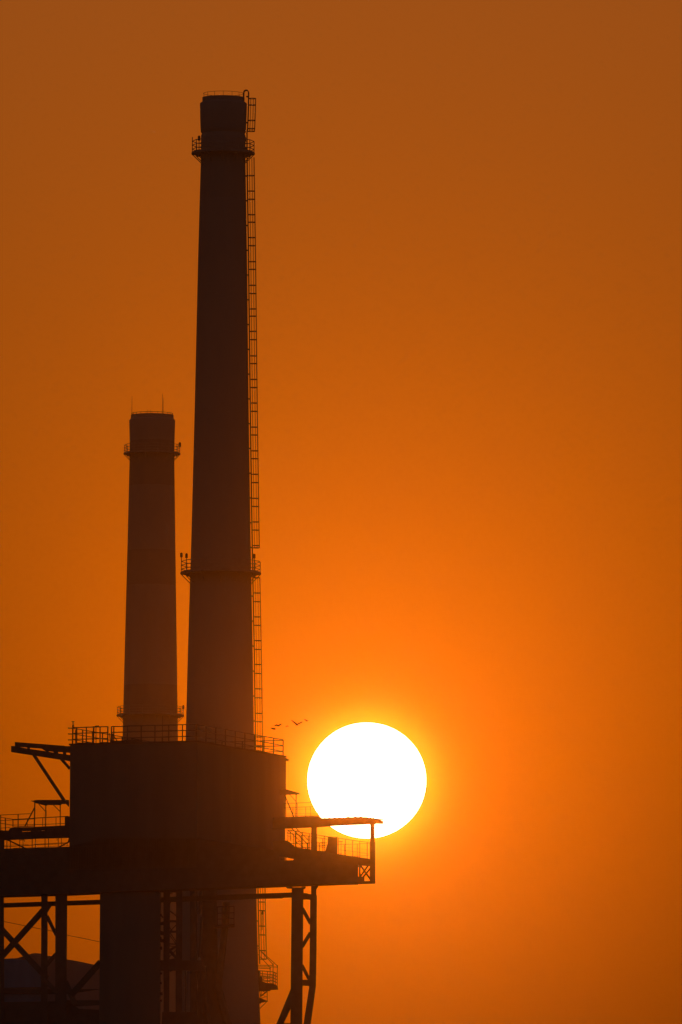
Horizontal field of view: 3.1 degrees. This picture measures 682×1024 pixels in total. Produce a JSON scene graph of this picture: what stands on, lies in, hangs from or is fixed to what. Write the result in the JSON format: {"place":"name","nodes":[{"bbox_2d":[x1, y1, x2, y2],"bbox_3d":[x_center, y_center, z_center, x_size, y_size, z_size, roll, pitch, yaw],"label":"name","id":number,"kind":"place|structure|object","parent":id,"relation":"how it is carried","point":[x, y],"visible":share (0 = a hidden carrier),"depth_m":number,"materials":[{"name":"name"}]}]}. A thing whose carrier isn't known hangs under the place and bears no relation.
{"place":"outdoors","nodes":[
{"label":"outdoors","id":0,"kind":"place"},
{"bbox_2d":[4,958,47,1001],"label":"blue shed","id":1,"kind":"structure","parent":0,"point":[20,974],"depth_m":960.76,"materials":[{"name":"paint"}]},
{"bbox_2d":[4,921,98,941],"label":"overhead cable","id":2,"kind":"object","parent":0,"point":[52,931],"visible":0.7,"depth_m":1001.13,"materials":[{"name":"metal"}]},
{"bbox_2d":[14,953,98,1009],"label":"round roof hall","id":3,"kind":"structure","parent":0,"point":[77,971],"depth_m":1331.08,"materials":[{"name":"concrete"}]},
{"bbox_2d":[185,890,234,1023],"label":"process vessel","id":4,"kind":"object","parent":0,"point":[208,1004],"visible":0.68,"depth_m":839.50,"materials":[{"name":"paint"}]},
{"bbox_2d":[0,0,681,1023],"label":"sky","id":5,"kind":"structure","parent":0,"point":[468,240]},
{"bbox_3d":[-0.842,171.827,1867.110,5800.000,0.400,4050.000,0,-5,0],"label":"ground","id":6,"kind":"structure","parent":0,"visible":0},
{"bbox_2d":[0,894,100,1023],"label":"steel trestle","id":7,"kind":"object","parent":6,"relation":"on","point":[61,1009],"visible":1,"depth_m":804.85,"materials":[{"name":"black metal"}]},
{"bbox_2d":[99,892,162,1023],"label":"support tower","id":8,"kind":"structure","parent":6,"relation":"on","point":[130,982],"depth_m":802.73,"materials":[{"name":"metal"}]},
{"bbox_2d":[0,839,374,897],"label":"platform girder","id":9,"kind":"object","parent":8,"relation":"on","point":[32,872],"visible":1,"depth_m":802.10,"materials":[{"name":"metal"}]},
{"bbox_2d":[0,800,69,848],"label":"elevated walkway","id":10,"kind":"structure","parent":9,"relation":"on","point":[43,832],"depth_m":805.84,"materials":[{"name":"metal"}]},
{"bbox_2d":[68,716,288,869],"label":"plant building","id":11,"kind":"structure","parent":9,"relation":"on","point":[133,788],"depth_m":804.04,"materials":[{"name":"metal"}]},
{"bbox_2d":[11,742,69,801],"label":"hoist beam","id":12,"kind":"structure","parent":11,"relation":"attached to","point":[46,753],"depth_m":805.97,"materials":[{"name":"metal"}]},
{"bbox_2d":[273,830,369,865],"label":"loading platform","id":13,"kind":"structure","parent":9,"relation":"on","point":[286,849],"depth_m":798.50,"materials":[{"name":"paint"}]},
{"bbox_2d":[289,828,307,848],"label":"steel stair","id":14,"kind":"object","parent":13,"relation":"attached to","point":[300,837],"visible":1,"depth_m":799.28,"materials":[{"name":"brown metal"}]},
{"bbox_2d":[325,837,337,853],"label":"control cabinet","id":15,"kind":"object","parent":13,"relation":"on","point":[332,844],"visible":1,"depth_m":798.18,"materials":[{"name":"metal"}]},
{"bbox_2d":[273,816,382,880],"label":"crane runway","id":16,"kind":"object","parent":9,"relation":"on","point":[313,823],"visible":1,"depth_m":798.24,"materials":[{"name":"paint"}]},
{"bbox_2d":[280,789,299,816],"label":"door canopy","id":17,"kind":"object","parent":16,"relation":"on","point":[284,792],"visible":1,"depth_m":799.58,"materials":[{"name":"metal"}]},
{"bbox_2d":[283,802,313,816],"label":"guardrail","id":18,"kind":"object","parent":16,"relation":"on","point":[297,813],"visible":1,"depth_m":799.15,"materials":[{"name":"metal"}]},
{"bbox_2d":[116,393,184,1023],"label":"chimney","id":19,"kind":"object","parent":6,"relation":"on","point":[150,678],"visible":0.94,"depth_m":1493.06,"materials":[{"name":"concrete"}]},
{"bbox_2d":[160,890,202,1023],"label":"lattice tower","id":20,"kind":"structure","parent":6,"relation":"on","point":[178,964],"depth_m":801.85,"materials":[{"name":"metal"}]},
{"bbox_2d":[4,892,291,907],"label":"tie beam","id":21,"kind":"structure","parent":20,"relation":"attached to","point":[189,898],"depth_m":802.02,"materials":[{"name":"metal"}]},
{"bbox_2d":[180,89,277,1023],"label":"chimney","id":22,"kind":"object","parent":6,"relation":"on","point":[220,573],"visible":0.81,"depth_m":1082.78,"materials":[{"name":"concrete"}]},
{"bbox_2d":[276,885,318,1023],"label":"braced column","id":23,"kind":"structure","parent":6,"relation":"on","point":[293,1004],"depth_m":798.01,"materials":[{"name":"metal"}]}
]}

